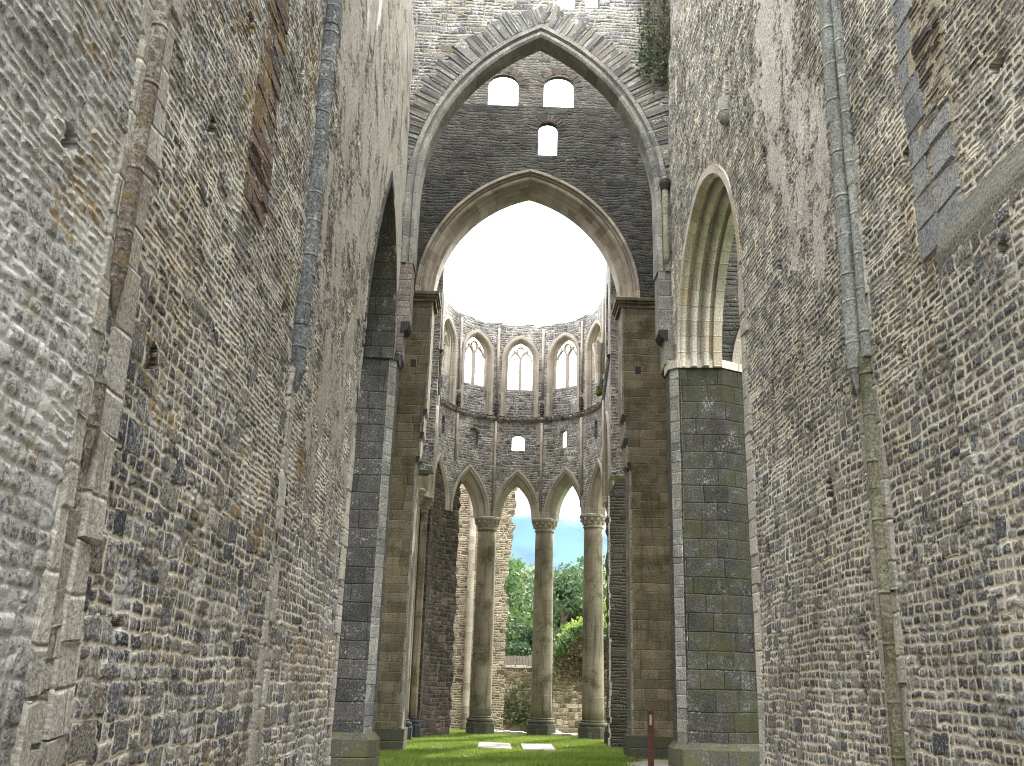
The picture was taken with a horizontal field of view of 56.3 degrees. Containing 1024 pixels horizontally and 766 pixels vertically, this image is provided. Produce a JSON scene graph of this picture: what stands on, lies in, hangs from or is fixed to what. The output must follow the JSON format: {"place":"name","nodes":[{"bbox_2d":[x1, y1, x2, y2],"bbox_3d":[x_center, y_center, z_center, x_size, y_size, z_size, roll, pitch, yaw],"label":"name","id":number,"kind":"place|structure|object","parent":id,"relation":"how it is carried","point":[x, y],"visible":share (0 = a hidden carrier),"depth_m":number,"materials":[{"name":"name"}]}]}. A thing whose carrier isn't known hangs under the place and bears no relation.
{"place":"outdoors","nodes":[
{"label":"outdoors","id":0,"kind":"place"},
{"bbox_2d":[378,729,667,765],"bbox_3d":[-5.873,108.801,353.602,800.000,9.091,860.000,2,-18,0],"label":"ground","id":1,"kind":"structure","parent":0,"point":[487,763],"depth_m":20.46,"materials":[{"name":"green plant"}]},
{"bbox_2d":[0,0,414,765],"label":"nave wall","id":2,"kind":"structure","parent":1,"relation":"on","point":[200,224],"depth_m":6.02,"materials":[{"name":"grey stone"}]},
{"bbox_2d":[408,464,460,736],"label":"blocking wall","id":3,"kind":"structure","parent":1,"relation":"on","point":[436,675],"depth_m":29.20,"materials":[{"name":"grey stone"}]},
{"bbox_2d":[449,484,517,730],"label":"ruined wall","id":4,"kind":"structure","parent":1,"relation":"on","point":[463,628],"depth_m":35.07,"materials":[{"name":"beige stone"}]},
{"bbox_2d":[477,742,510,749],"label":"stone slab","id":5,"kind":"structure","parent":1,"relation":"on","point":[486,745],"depth_m":24.00,"materials":[{"name":"grey stone"}]},
{"bbox_2d":[404,263,624,744],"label":"choir apse","id":6,"kind":"structure","parent":1,"relation":"on","point":[544,471],"depth_m":31.23,"materials":[{"name":"stone"}]},
{"bbox_2d":[442,397,598,419],"bbox_3d":[0.254,0.890,31.602,5.196,0.142,2.283,2,-18,0],"label":"moss fringe","id":7,"kind":"object","parent":6,"relation":"on","point":[483,414],"visible":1,"depth_m":32.09,"materials":[{"name":"plant"}]},
{"bbox_2d":[594,386,601,396],"bbox_3d":[2.772,0.232,30.118,0.370,0.409,0.380,2,-18,0],"label":"tuft","id":8,"kind":"object","parent":6,"relation":"on","point":[598,392],"visible":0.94,"depth_m":30.03,"materials":[{"name":"green plant"}]},
{"bbox_2d":[503,665,552,731],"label":"garden wall","id":9,"kind":"structure","parent":1,"relation":"on","point":[525,674],"depth_m":38.08,"materials":[{"name":"beige stone"}]},
{"bbox_2d":[505,655,531,665],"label":"wooden fence","id":10,"kind":"object","parent":9,"relation":"on","point":[510,662],"visible":0.07,"depth_m":40.84,"materials":[{"name":"brown wood"}]},
{"bbox_2d":[503,650,556,725],"bbox_3d":[0.484,12.088,38.011,4.163,2.985,0.274,2,-18,0],"label":"ivy","id":11,"kind":"object","parent":9,"relation":"attached to","point":[522,710],"visible":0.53,"depth_m":37.80,"materials":[{"name":"green plant"}]},
{"bbox_2d":[504,554,555,656],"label":"broadleaf tree","id":12,"kind":"object","parent":1,"relation":"on","point":[518,610],"visible":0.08,"depth_m":47.58,"materials":[{"name":"green plant"}]},
{"bbox_2d":[505,618,554,665],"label":"broadleaf tree","id":13,"kind":"object","parent":1,"relation":"on","point":[517,646],"visible":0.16,"depth_m":44.81,"materials":[{"name":"green plant"}]},
{"bbox_2d":[504,562,562,642],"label":"broadleaf tree","id":14,"kind":"object","parent":1,"relation":"on","point":[529,572],"visible":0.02,"depth_m":82.24,"materials":[{"name":"green plant"}]},
{"bbox_2d":[521,743,555,751],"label":"stone slab","id":15,"kind":"structure","parent":1,"relation":"on","point":[542,747],"depth_m":23.71,"materials":[{"name":"grey stone"}]},
{"bbox_2d":[329,0,760,765],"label":"crossing tower","id":16,"kind":"structure","parent":1,"relation":"on","point":[601,180],"depth_m":19.58,"materials":[{"name":"stone"}]},
{"bbox_2d":[633,0,670,92],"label":"ivy","id":17,"kind":"object","parent":16,"relation":"attached to","point":[661,22],"visible":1,"depth_m":19.39,"materials":[{"name":"green plant"}]},
{"bbox_2d":[505,562,603,654],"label":"broadleaf tree","id":18,"kind":"object","parent":1,"relation":"on","point":[566,589],"visible":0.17,"depth_m":59.47,"materials":[{"name":"green plant"}]},
{"bbox_2d":[552,634,607,733],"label":"garden wall","id":19,"kind":"structure","parent":1,"relation":"on","point":[567,716],"depth_m":37.84,"materials":[{"name":"beige stone"}]},
{"bbox_2d":[528,638,607,706],"bbox_3d":[2.754,11.520,38.034,5.807,2.664,0.313,2,-18,0],"label":"dry ivy","id":20,"kind":"object","parent":19,"relation":"attached to","point":[573,656],"visible":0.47,"depth_m":38.13,"materials":[{"name":"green plant"}]},
{"bbox_2d":[552,624,606,696],"bbox_3d":[4.750,11.086,38.088,6.413,2.855,0.492,2,-18,0],"label":"ivy","id":21,"kind":"object","parent":19,"relation":"attached to","point":[572,633],"visible":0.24,"depth_m":38.23,"materials":[{"name":"green plant"}]},
{"bbox_2d":[554,558,606,641],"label":"broadleaf tree","id":22,"kind":"object","parent":1,"relation":"on","point":[579,613],"visible":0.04,"depth_m":60.97,"materials":[{"name":"green plant"}]},
{"bbox_2d":[556,597,606,637],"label":"broadleaf tree","id":23,"kind":"object","parent":1,"relation":"on","point":[575,623],"visible":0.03,"depth_m":47.05,"materials":[{"name":"green plant"}]},
{"bbox_2d":[561,555,605,600],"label":"broadleaf tree","id":24,"kind":"object","parent":1,"relation":"on","point":[581,561],"depth_m":90.10,"materials":[{"name":"green plant"}]},
{"bbox_2d":[605,482,626,747],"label":"blocking wall","id":25,"kind":"structure","parent":1,"relation":"on","point":[616,648],"depth_m":25.70,"materials":[{"name":"grey stone"}]},
{"bbox_2d":[647,710,653,765],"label":"marker post","id":26,"kind":"object","parent":1,"relation":"on","point":[650,724],"visible":1,"depth_m":18.32,"materials":[{"name":"wood"}]},
{"bbox_2d":[722,232,741,363],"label":"transept wall","id":27,"kind":"structure","parent":1,"relation":"on","point":[731,346],"depth_m":17.89,"materials":[{"name":"stone"}]},
{"bbox_2d":[667,0,1023,765],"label":"nave wall","id":28,"kind":"structure","parent":1,"relation":"on","point":[849,174],"depth_m":8.00,"materials":[{"name":"stone"}]},
{"bbox_2d":[443,0,606,642],"label":"sky","id":29,"kind":"structure","parent":0,"point":[526,263],"materials":[{"name":"white"}]},
{"bbox_2d":[627,759,667,765],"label":"gravel path","id":30,"kind":"structure","parent":0,"point":[658,762],"depth_m":20.14,"materials":[{"name":"beige gravel"}]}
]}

